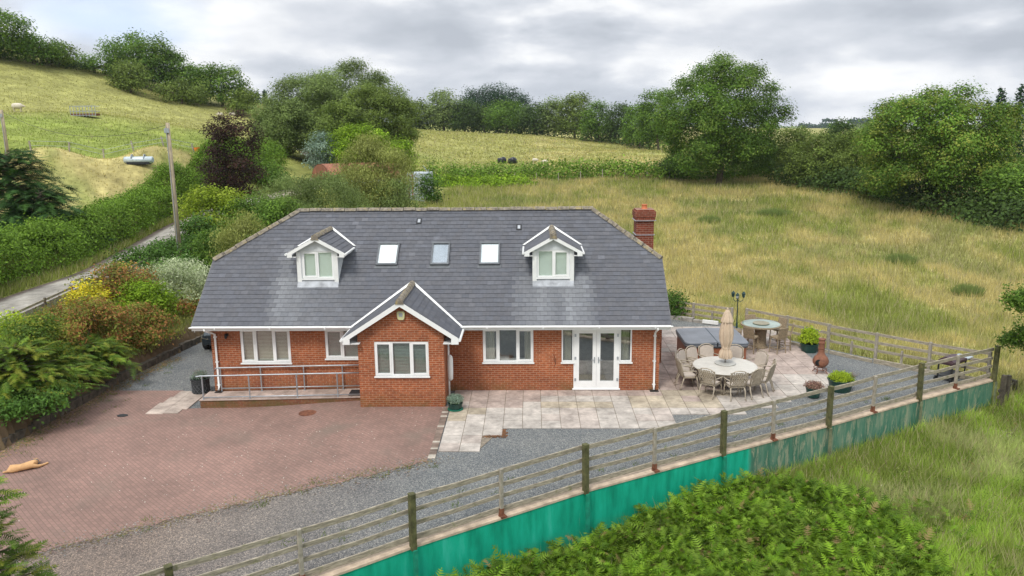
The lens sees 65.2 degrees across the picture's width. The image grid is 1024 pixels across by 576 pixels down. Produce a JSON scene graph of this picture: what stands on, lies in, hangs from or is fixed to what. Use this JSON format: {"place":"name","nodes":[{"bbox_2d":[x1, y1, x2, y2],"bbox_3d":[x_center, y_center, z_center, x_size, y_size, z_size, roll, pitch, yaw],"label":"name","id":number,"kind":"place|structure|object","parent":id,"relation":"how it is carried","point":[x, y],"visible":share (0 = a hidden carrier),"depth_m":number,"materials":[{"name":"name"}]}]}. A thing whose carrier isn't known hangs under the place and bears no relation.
{"place":"outdoors","nodes":[
{"label":"outdoors","id":0,"kind":"place"},
{"bbox_2d":[0,390,448,560],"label":"brick driveway","id":1,"kind":"structure","parent":0,"point":[135,463],"depth_m":23.20,"materials":[{"name":"brick"}]},
{"bbox_2d":[0,357,184,456],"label":"leaf litter","id":2,"kind":"object","parent":1,"relation":"on","point":[79,410],"visible":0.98,"depth_m":27.93,"materials":[{"name":"plant"}]},
{"bbox_2d":[145,391,205,413],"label":"ramp foot paving","id":3,"kind":"structure","parent":1,"relation":"on","point":[179,402],"depth_m":28.00,"materials":[{"name":"stone"}]},
{"bbox_2d":[0,451,448,563],"bbox_3d":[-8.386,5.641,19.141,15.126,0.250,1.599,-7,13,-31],"label":"mossy litter","id":4,"kind":"object","parent":1,"relation":"on","point":[235,503],"visible":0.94,"depth_m":20.18,"materials":[{"name":"gravel"}]},
{"bbox_2d":[199,388,359,407],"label":"access ramp","id":5,"kind":"structure","parent":1,"relation":"on","point":[238,402],"depth_m":27.57,"materials":[{"name":"concrete"}]},
{"bbox_2d":[195,372,359,399],"bbox_3d":[-7.962,3.353,27.433,5.800,0.981,0.090,0,11,1],"label":"handrail","id":6,"kind":"object","parent":5,"relation":"on","point":[296,374],"visible":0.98,"depth_m":27.41,"materials":[{"name":"metal"}]},
{"bbox_2d":[214,364,359,390],"bbox_3d":[-7.785,3.172,28.198,5.482,1.014,0.090,0,11,1],"label":"handrail","id":7,"kind":"object","parent":5,"relation":"on","point":[304,386],"visible":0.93,"depth_m":28.18,"materials":[{"name":"metal"}]},
{"bbox_2d":[0,50,1023,575],"bbox_3d":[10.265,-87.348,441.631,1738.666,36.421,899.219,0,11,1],"label":"ground","id":8,"kind":"structure","parent":0,"point":[72,170],"depth_m":72.87,"materials":[{"name":"plant"}]},
{"bbox_2d":[0,8,43,58],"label":"broadleaf tree","id":9,"kind":"object","parent":8,"relation":"on","point":[14,20],"visible":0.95,"depth_m":123.22,"materials":[{"name":"green plant"}]},
{"bbox_2d":[0,475,59,575],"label":"leylandii","id":10,"kind":"object","parent":8,"relation":"on","point":[15,552],"visible":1,"depth_m":11.52,"materials":[{"name":"green plant"}]},
{"bbox_2d":[0,31,72,64],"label":"broadleaf tree","id":11,"kind":"object","parent":8,"relation":"on","point":[50,49],"visible":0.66,"depth_m":127.09,"materials":[{"name":"green plant"}]},
{"bbox_2d":[0,307,79,379],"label":"golden bush","id":12,"kind":"object","parent":8,"relation":"on","point":[22,329],"visible":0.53,"depth_m":27.50,"materials":[{"name":"green plant"}]},
{"bbox_2d":[0,374,87,428],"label":"cotoneaster","id":13,"kind":"object","parent":8,"relation":"on","point":[27,400],"visible":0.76,"depth_m":25.08,"materials":[{"name":"green plant"}]},
{"bbox_2d":[0,336,103,407],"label":"leylandii","id":14,"kind":"object","parent":8,"relation":"on","point":[13,354],"visible":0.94,"depth_m":26.00,"materials":[{"name":"green plant"}]},
{"bbox_2d":[0,147,103,255],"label":"cypress tree","id":15,"kind":"object","parent":8,"relation":"on","point":[8,186],"visible":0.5,"depth_m":47.36,"materials":[{"name":"green plant"}]},
{"bbox_2d":[0,185,116,256],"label":"cypress tree","id":16,"kind":"object","parent":8,"relation":"on","point":[40,201],"visible":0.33,"depth_m":46.74,"materials":[{"name":"green plant"}]},
{"bbox_2d":[0,345,119,384],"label":"leylandii","id":17,"kind":"object","parent":8,"relation":"on","point":[76,360],"visible":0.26,"depth_m":28.30,"materials":[{"name":"green plant"}]},
{"bbox_2d":[30,291,144,355],"bbox_3d":[-16.786,1.434,30.988,4.496,2.684,4.026,0,11,1],"label":"spirea","id":18,"kind":"object","parent":8,"relation":"on","point":[88,310],"visible":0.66,"depth_m":30.84,"materials":[{"name":"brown plant"}]},
{"bbox_2d":[57,276,121,320],"bbox_3d":[-18.228,0.620,34.637,2.496,2.263,2.593,-11,16,-43],"label":"golden bush","id":19,"kind":"object","parent":8,"relation":"on","point":[90,290],"visible":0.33,"depth_m":34.33,"materials":[{"name":"yellow plant"}]},
{"bbox_2d":[65,51,121,77],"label":"broadleaf tree","id":20,"kind":"object","parent":8,"relation":"on","point":[92,59],"visible":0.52,"depth_m":136.48,"materials":[{"name":"green plant"}]},
{"bbox_2d":[59,332,142,378],"bbox_3d":[-16.018,2.474,30.080,3.943,1.780,4.691,-6,13,-24],"label":"leylandii","id":21,"kind":"object","parent":8,"relation":"on","point":[102,348],"visible":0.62,"depth_m":29.68,"materials":[{"name":"green plant"}]},
{"bbox_2d":[64,257,165,302],"bbox_3d":[-17.981,-0.035,36.422,4.198,2.821,3.753,-6,13,-27],"label":"berberis","id":22,"kind":"object","parent":8,"relation":"on","point":[118,278],"visible":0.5,"depth_m":35.77,"materials":[{"name":"green plant"}]},
{"bbox_2d":[0,182,231,298],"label":"bank grass","id":23,"kind":"structure","parent":8,"relation":"on","point":[45,277],"depth_m":43.77,"materials":[{"name":"plant"}]},
{"bbox_2d":[103,58,155,94],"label":"broadleaf tree","id":24,"kind":"object","parent":8,"relation":"on","point":[131,83],"visible":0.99,"depth_m":130.80,"materials":[{"name":"green plant"}]},
{"bbox_2d":[79,296,185,353],"bbox_3d":[-15.983,1.520,33.138,4.287,2.244,4.123,4,12,23],"label":"spirea","id":25,"kind":"object","parent":8,"relation":"on","point":[147,336],"visible":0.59,"depth_m":32.80,"materials":[{"name":"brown plant"}]},
{"bbox_2d":[92,27,182,83],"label":"broadleaf tree","id":26,"kind":"object","parent":8,"relation":"on","point":[136,48],"visible":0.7,"depth_m":137.66,"materials":[{"name":"green plant"}]},
{"bbox_2d":[102,242,177,270],"bbox_3d":[-20.352,-1.519,43.746,3.990,1.766,3.891,-4,12,-15],"label":"juniper","id":27,"kind":"object","parent":8,"relation":"on","point":[138,255],"visible":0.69,"depth_m":43.66,"materials":[{"name":"green plant"}]},
{"bbox_2d":[0,133,292,293],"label":"hedge","id":28,"kind":"object","parent":8,"relation":"on","point":[123,205],"visible":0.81,"depth_m":50.02,"materials":[{"name":"green plant"}]},
{"bbox_2d":[109,276,188,326],"bbox_3d":[-16.063,0.738,35.174,3.274,2.593,3.182,0,11,1],"label":"green shrub","id":29,"kind":"object","parent":8,"relation":"on","point":[138,290],"visible":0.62,"depth_m":34.97,"materials":[{"name":"green plant"}]},
{"bbox_2d":[0,46,306,269],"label":"pasture grass","id":30,"kind":"structure","parent":8,"relation":"on","point":[123,117],"depth_m":88.29,"materials":[{"name":"plant"}]},
{"bbox_2d":[0,148,320,316],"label":"farm lane","id":31,"kind":"structure","parent":8,"relation":"on","point":[22,299],"depth_m":40.30,"materials":[{"name":"asphalt"}]},
{"bbox_2d":[142,46,195,90],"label":"broadleaf tree","id":32,"kind":"object","parent":8,"relation":"on","point":[165,76],"visible":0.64,"depth_m":139.38,"materials":[{"name":"green plant"}]},
{"bbox_2d":[132,254,210,306],"bbox_3d":[-16.135,-0.303,38.355,4.394,2.754,4.158,0,11,1],"label":"silver willow","id":33,"kind":"object","parent":8,"relation":"on","point":[185,277],"visible":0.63,"depth_m":37.99,"materials":[{"name":"green plant"}]},
{"bbox_2d":[164,123,181,256],"bbox_3d":[-19.013,-5.022,45.019,0.290,8.380,0.349,2,12,12],"label":"utility pole","id":34,"kind":"object","parent":8,"relation":"on","point":[173,188],"visible":0.82,"depth_m":44.82,"materials":[{"name":"wood"}]},
{"bbox_2d":[137,230,226,260],"bbox_3d":[-19.149,-2.187,46.317,5.409,2.324,5.018,-3,12,-12],"label":"laurel","id":35,"kind":"object","parent":8,"relation":"on","point":[171,246],"visible":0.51,"depth_m":45.80,"materials":[{"name":"green plant"}]},
{"bbox_2d":[149,72,220,105],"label":"broadleaf tree","id":36,"kind":"object","parent":8,"relation":"on","point":[182,94],"visible":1,"depth_m":134.20,"materials":[{"name":"green plant"}]},
{"bbox_2d":[164,59,218,94],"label":"broadleaf tree","id":37,"kind":"object","parent":8,"relation":"on","point":[191,69],"visible":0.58,"depth_m":139.17,"materials":[{"name":"green plant"}]},
{"bbox_2d":[169,210,223,244],"bbox_3d":[-19.428,-3.482,49.695,3.299,2.723,3.410,0,11,1],"label":"laurel","id":38,"kind":"object","parent":8,"relation":"on","point":[191,224],"visible":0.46,"depth_m":49.17,"materials":[{"name":"green plant"}]},
{"bbox_2d":[0,193,407,421],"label":"bank grass","id":39,"kind":"structure","parent":8,"relation":"on","point":[171,327],"depth_m":35.30,"materials":[{"name":"plant"}]},
{"bbox_2d":[170,181,247,234],"bbox_3d":[-19.573,-4.998,52.471,5.347,4.326,5.368,0,11,1],"label":"maple shrub","id":40,"kind":"object","parent":8,"relation":"on","point":[210,199],"visible":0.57,"depth_m":51.81,"materials":[{"name":"green plant"}]},
{"bbox_2d":[183,224,236,268],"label":"green shrub","id":41,"kind":"object","parent":8,"relation":"on","point":[201,252],"visible":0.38,"depth_m":42.86,"materials":[{"name":"green plant"}]},
{"bbox_2d":[187,62,254,106],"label":"broadleaf tree","id":42,"kind":"object","parent":8,"relation":"on","point":[222,81],"visible":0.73,"depth_m":139.15,"materials":[{"name":"green plant"}]},
{"bbox_2d":[187,107,268,212],"bbox_3d":[-21.570,-9.681,61.854,6.419,8.361,5.708,0,11,1],"label":"copper beech","id":43,"kind":"object","parent":8,"relation":"on","point":[240,163],"visible":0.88,"depth_m":60.79,"materials":[{"name":"purple plant"}]},
{"bbox_2d":[203,204,268,270],"bbox_3d":[-14.327,-2.172,42.024,3.872,4.436,3.401,6,13,30],"label":"willow shrub","id":44,"kind":"object","parent":8,"relation":"on","point":[226,238],"visible":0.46,"depth_m":41.60,"materials":[{"name":"green plant"}]},
{"bbox_2d":[216,83,265,115],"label":"broadleaf tree","id":45,"kind":"object","parent":8,"relation":"on","point":[244,100],"visible":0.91,"depth_m":135.28,"materials":[{"name":"green plant"}]},
{"bbox_2d":[209,190,285,244],"bbox_3d":[-16.682,-4.310,51.557,5.162,3.908,4.578,-6,13,-27],"label":"green shrub","id":46,"kind":"object","parent":8,"relation":"on","point":[244,205],"visible":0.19,"depth_m":50.78,"materials":[{"name":"green plant"}]},
{"bbox_2d":[244,157,294,188],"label":"scrub bush","id":47,"kind":"object","parent":8,"relation":"on","point":[272,170],"visible":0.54,"depth_m":73.35,"materials":[{"name":"green plant"}]},
{"bbox_2d":[243,193,304,239],"bbox_3d":[-12.995,-2.855,44.503,3.940,4.825,3.764,6,13,28],"label":"green shrub","id":48,"kind":"object","parent":8,"relation":"on","point":[272,210],"visible":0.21,"depth_m":43.59,"materials":[{"name":"green plant"}]},
{"bbox_2d":[244,92,311,154],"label":"willow tree","id":49,"kind":"object","parent":8,"relation":"on","point":[280,127],"visible":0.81,"depth_m":90.96,"materials":[{"name":"green plant"}]},
{"bbox_2d":[247,72,350,157],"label":"willow tree","id":50,"kind":"object","parent":8,"relation":"on","point":[313,86],"visible":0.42,"depth_m":93.07,"materials":[{"name":"green plant"}]},
{"bbox_2d":[249,169,375,217],"bbox_3d":[-14.406,-6.243,58.223,9.467,4.883,9.554,-4,12,-16],"label":"willow thicket","id":51,"kind":"object","parent":8,"relation":"on","point":[341,188],"visible":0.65,"depth_m":57.02,"materials":[{"name":"green plant"}]},
{"bbox_2d":[300,130,341,171],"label":"sallow bush","id":52,"kind":"object","parent":8,"relation":"on","point":[316,144],"visible":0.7,"depth_m":83.76,"materials":[{"name":"green plant"}]},
{"bbox_2d":[303,96,380,153],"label":"broadleaf tree","id":53,"kind":"object","parent":8,"relation":"on","point":[343,108],"visible":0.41,"depth_m":87.36,"materials":[{"name":"green plant"}]},
{"bbox_2d":[282,56,412,147],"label":"willow tree","id":54,"kind":"object","parent":8,"relation":"on","point":[343,70],"visible":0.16,"depth_m":99.51,"materials":[{"name":"green plant"}]},
{"bbox_2d":[318,120,394,163],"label":"hazel bush","id":55,"kind":"object","parent":8,"relation":"on","point":[343,134],"visible":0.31,"depth_m":82.71,"materials":[{"name":"green plant"}]},
{"bbox_2d":[332,130,420,207],"bbox_3d":[-10.982,-9.059,64.422,7.882,7.298,6.949,0,11,1],"label":"willow thicket","id":56,"kind":"object","parent":8,"relation":"on","point":[365,175],"visible":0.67,"depth_m":63.45,"materials":[{"name":"green plant"}]},
{"bbox_2d":[339,82,426,163],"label":"willow tree","id":57,"kind":"object","parent":8,"relation":"on","point":[380,100],"visible":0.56,"depth_m":92.39,"materials":[{"name":"green plant"}]},
{"bbox_2d":[366,174,429,207],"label":"willow thicket","id":58,"kind":"object","parent":8,"relation":"on","point":[405,200],"visible":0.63,"depth_m":62.33,"materials":[{"name":"green plant"}]},
{"bbox_2d":[413,168,449,203],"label":"ivy bush","id":59,"kind":"object","parent":8,"relation":"on","point":[427,192],"visible":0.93,"depth_m":75.89,"materials":[{"name":"green plant"}]},
{"bbox_2d":[419,87,465,130],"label":"broadleaf tree","id":60,"kind":"object","parent":8,"relation":"on","point":[442,102],"visible":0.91,"depth_m":227.04,"materials":[{"name":"green plant"}]},
{"bbox_2d":[440,97,487,131],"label":"broadleaf tree","id":61,"kind":"object","parent":8,"relation":"on","point":[465,121],"visible":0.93,"depth_m":226.27,"materials":[{"name":"green plant"}]},
{"bbox_2d":[415,166,537,187],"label":"bracken bank","id":62,"kind":"structure","parent":8,"relation":"on","point":[469,182],"depth_m":98.69,"materials":[{"name":"green plant"}]},
{"bbox_2d":[0,320,964,575],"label":"gravel yard","id":63,"kind":"structure","parent":8,"relation":"on","point":[143,552],"depth_m":20.44,"materials":[{"name":"gravel"}]},
{"bbox_2d":[2,334,202,445],"bbox_3d":[-14.951,4.053,27.579,1.122,0.380,22.775,1,12,7],"label":"bank edging","id":64,"kind":"object","parent":63,"relation":"on","point":[77,401],"visible":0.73,"depth_m":29.14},
{"bbox_2d":[188,204,673,406],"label":"house","id":65,"kind":"structure","parent":63,"relation":"on","point":[418,307],"depth_m":28.22,"materials":[{"name":"tile"}]},
{"bbox_2d":[240,331,291,363],"bbox_3d":[-8.651,2.049,28.134,1.820,1.265,0.200,0,11,1],"label":"window","id":66,"kind":"structure","parent":65,"relation":"in","point":[255,360],"depth_m":28.19,"materials":[{"name":"white plastic"}]},
{"bbox_2d":[325,331,357,359],"bbox_3d":[-5.927,1.974,28.055,1.290,1.095,0.200,0,11,1],"label":"window","id":67,"kind":"structure","parent":65,"relation":"in","point":[341,357],"depth_m":28.12,"materials":[{"name":"white plastic"}]},
{"bbox_2d":[374,242,399,268],"bbox_3d":[-4.562,-1.209,29.402,0.880,0.851,0.974,0,11,1],"label":"roof window","id":68,"kind":"structure","parent":65,"relation":"in","point":[388,252],"depth_m":29.37,"materials":[{"name":"glass"}]},
{"bbox_2d":[374,342,429,377],"bbox_3d":[-3.634,2.352,26.415,1.850,1.225,0.200,0,11,1],"label":"window","id":69,"kind":"structure","parent":65,"relation":"in","point":[378,374],"depth_m":26.46,"materials":[{"name":"white plastic"}]},
{"bbox_2d":[429,242,449,267],"bbox_3d":[-2.628,-1.217,29.356,0.770,0.851,0.974,0,11,1],"label":"roof window","id":70,"kind":"structure","parent":65,"relation":"in","point":[440,252],"depth_m":29.34,"materials":[{"name":"glass"}]},
{"bbox_2d":[477,241,500,267],"bbox_3d":[-0.819,-1.225,29.312,0.850,0.851,0.974,0,11,1],"label":"roof window","id":71,"kind":"structure","parent":65,"relation":"in","point":[489,253],"depth_m":29.29,"materials":[{"name":"glass"}]},
{"bbox_2d":[482,330,533,363],"bbox_3d":[-0.130,1.992,28.062,1.820,1.255,0.470,0,11,1],"label":"window","id":72,"kind":"structure","parent":65,"relation":"in","point":[488,335],"depth_m":28.00,"materials":[{"name":"white plastic"}]},
{"bbox_2d":[574,330,596,386],"bbox_3d":[2.559,2.456,27.904,0.761,2.070,0.118,0,11,1],"label":"glazed door","id":73,"kind":"structure","parent":65,"relation":"in","point":[578,383],"depth_m":27.92,"materials":[{"name":"white plastic"}]},
{"bbox_2d":[596,330,618,386],"bbox_3d":[3.328,2.453,27.885,0.761,2.070,0.118,0,11,1],"label":"glazed door","id":74,"kind":"structure","parent":65,"relation":"in","point":[599,383],"depth_m":27.90,"materials":[{"name":"white plastic"}]},
{"bbox_2d":[745,308,992,377],"bbox_3d":[13.811,2.368,32.450,0.375,1.542,9.995,-11,15,-42],"label":"post and rail fence","id":75,"kind":"object","parent":63,"relation":"on","point":[929,351],"visible":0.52,"depth_m":31.56,"materials":[{"name":"wood"}]},
{"bbox_2d":[791,342,973,379],"bbox_3d":[14.123,2.843,31.206,0.337,0.281,7.114,-12,16,-43],"label":"gravel board","id":76,"kind":"object","parent":63,"relation":"on","point":[891,364],"visible":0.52,"depth_m":30.88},
{"bbox_2d":[478,95,528,133],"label":"broadleaf tree","id":77,"kind":"object","parent":8,"relation":"on","point":[498,114],"visible":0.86,"depth_m":223.53,"materials":[{"name":"green plant"}]},
{"bbox_2d":[511,98,555,134],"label":"broadleaf tree","id":78,"kind":"object","parent":8,"relation":"on","point":[531,112],"visible":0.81,"depth_m":218.54,"materials":[{"name":"green plant"}]},
{"bbox_2d":[412,113,672,149],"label":"hedge","id":79,"kind":"object","parent":8,"relation":"on","point":[601,138],"visible":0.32,"depth_m":216.19,"materials":[{"name":"green plant"}]},
{"bbox_2d":[535,94,570,135],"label":"broadleaf tree","id":80,"kind":"object","parent":8,"relation":"on","point":[553,124],"visible":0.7,"depth_m":217.00,"materials":[{"name":"green plant"}]},
{"bbox_2d":[550,90,598,137],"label":"broadleaf tree","id":81,"kind":"object","parent":8,"relation":"on","point":[575,100],"visible":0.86,"depth_m":212.68,"materials":[{"name":"green plant"}]},
{"bbox_2d":[574,98,617,140],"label":"broadleaf tree","id":82,"kind":"object","parent":8,"relation":"on","point":[591,120],"visible":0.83,"depth_m":207.78,"materials":[{"name":"green plant"}]},
{"bbox_2d":[419,152,783,180],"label":"hedge","id":83,"kind":"object","parent":8,"relation":"on","point":[597,170],"visible":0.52,"depth_m":107.94,"materials":[{"name":"green plant"}]},
{"bbox_2d":[212,95,1015,185],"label":"meadow grass","id":84,"kind":"structure","parent":8,"relation":"on","point":[447,134],"depth_m":155.69,"materials":[{"name":"plant"}]},
{"bbox_2d":[598,100,634,143],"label":"broadleaf tree","id":85,"kind":"object","parent":8,"relation":"on","point":[612,123],"visible":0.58,"depth_m":202.34,"materials":[{"name":"green plant"}]},
{"bbox_2d":[617,103,654,146],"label":"broadleaf tree","id":86,"kind":"object","parent":8,"relation":"on","point":[629,131],"visible":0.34,"depth_m":188.16,"materials":[{"name":"green plant"}]},
{"bbox_2d":[313,378,993,575],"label":"retaining wall","id":87,"kind":"structure","parent":8,"relation":"on","point":[536,524],"depth_m":21.08,"materials":[{"name":"concrete"}]},
{"bbox_2d":[135,345,1000,575],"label":"post and rail fence","id":88,"kind":"object","parent":87,"relation":"on","point":[168,569],"visible":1,"depth_m":20.09,"materials":[{"name":"wood"}]},
{"bbox_2d":[628,87,686,150],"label":"broadleaf tree","id":89,"kind":"object","parent":8,"relation":"on","point":[646,131],"visible":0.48,"depth_m":167.63,"materials":[{"name":"green plant"}]},
{"bbox_2d":[419,166,1023,414],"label":"hay grass","id":90,"kind":"structure","parent":8,"relation":"on","point":[923,329],"depth_m":56.40,"materials":[{"name":"green plant"}]},
{"bbox_2d":[646,46,798,185],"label":"oak tree","id":91,"kind":"object","parent":8,"relation":"on","point":[716,145],"visible":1,"depth_m":93.90,"materials":[{"name":"green plant"}]},
{"bbox_2d":[432,467,1023,575],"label":"bracken","id":92,"kind":"object","parent":8,"relation":"on","point":[834,537],"visible":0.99,"depth_m":19.79,"materials":[{"name":"plant"}]},
{"bbox_2d":[470,389,1023,575],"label":"slope grass","id":93,"kind":"structure","parent":8,"relation":"on","point":[939,444],"depth_m":23.52,"materials":[{"name":"plant"}]},
{"bbox_2d":[763,122,828,170],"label":"broadleaf tree","id":94,"kind":"object","parent":8,"relation":"on","point":[797,133],"visible":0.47,"depth_m":100.92,"materials":[{"name":"green plant"}]},
{"bbox_2d":[775,130,854,188],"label":"broadleaf tree","id":95,"kind":"object","parent":8,"relation":"on","point":[808,160],"visible":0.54,"depth_m":91.49,"materials":[{"name":"green plant"}]},
{"bbox_2d":[817,124,895,188],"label":"broadleaf tree","id":96,"kind":"object","parent":8,"relation":"on","point":[841,158],"visible":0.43,"depth_m":87.98,"materials":[{"name":"green plant"}]},
{"bbox_2d":[764,157,1023,234],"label":"hedge","id":97,"kind":"object","parent":8,"relation":"on","point":[949,198],"visible":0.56,"depth_m":71.69,"materials":[{"name":"green plant"}]},
{"bbox_2d":[844,79,1023,209],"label":"sycamore tree","id":98,"kind":"object","parent":8,"relation":"on","point":[950,150],"visible":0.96,"depth_m":70.40,"materials":[{"name":"green plant"}]},
{"bbox_2d":[963,161,1023,222],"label":"broadleaf tree","id":99,"kind":"object","parent":8,"relation":"on","point":[1004,181],"visible":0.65,"depth_m":66.76,"materials":[{"name":"green plant"}]},
{"bbox_2d":[992,314,1023,354],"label":"oak tree","id":100,"kind":"object","parent":8,"relation":"on","point":[1012,337],"visible":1,"depth_m":27.80,"materials":[{"name":"green plant"}]},
{"bbox_2d":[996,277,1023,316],"bbox_3d":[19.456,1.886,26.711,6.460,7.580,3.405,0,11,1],"label":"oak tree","id":101,"kind":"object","parent":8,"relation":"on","point":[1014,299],"visible":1,"depth_m":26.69,"materials":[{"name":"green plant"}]},
{"bbox_2d":[0,0,1023,126],"label":"sky","id":102,"kind":"structure","parent":0,"point":[837,58],"materials":[{"name":"grey"}]},
{"bbox_2d":[438,327,829,451],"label":"patio paving","id":103,"kind":"structure","parent":0,"point":[531,405],"depth_m":26.85,"materials":[{"name":"stone"}]},
{"bbox_2d":[675,327,748,358],"bbox_3d":[7.882,2.316,31.749,2.478,0.965,2.368,0,11,1],"label":"hot tub","id":104,"kind":"object","parent":103,"relation":"on","point":[695,337],"visible":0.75,"depth_m":31.30,"materials":[{"name":"black plastic"}]},
{"bbox_2d":[693,356,757,391],"bbox_3d":[7.556,3.102,28.451,2.240,0.760,2.240,0,11,1],"label":"round dining table","id":105,"kind":"object","parent":103,"relation":"on","point":[749,367],"visible":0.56,"depth_m":28.18,"materials":[{"name":"stone"}]},
{"bbox_2d":[718,308,733,362],"bbox_3d":[7.607,2.051,28.418,0.511,2.790,0.514,0,11,1],"label":"parasol","id":106,"kind":"object","parent":103,"relation":"on","point":[726,333],"visible":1,"depth_m":28.20,"materials":[{"name":"beige fabric"}]},
{"bbox_2d":[741,319,781,348],"bbox_3d":[10.338,1.939,33.284,1.640,1.050,1.640,0,11,1],"label":"bar table","id":107,"kind":"object","parent":103,"relation":"on","point":[761,327],"visible":0.96,"depth_m":33.09,"materials":[{"name":"stone"}]},
{"bbox_2d":[797,325,820,352],"bbox_3d":[12.122,2.039,32.651,0.921,1.133,0.934,0,11,1],"label":"plant pot","id":108,"kind":"object","parent":103,"relation":"on","point":[809,337],"visible":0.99,"depth_m":32.46,"materials":[{"name":"plant"}]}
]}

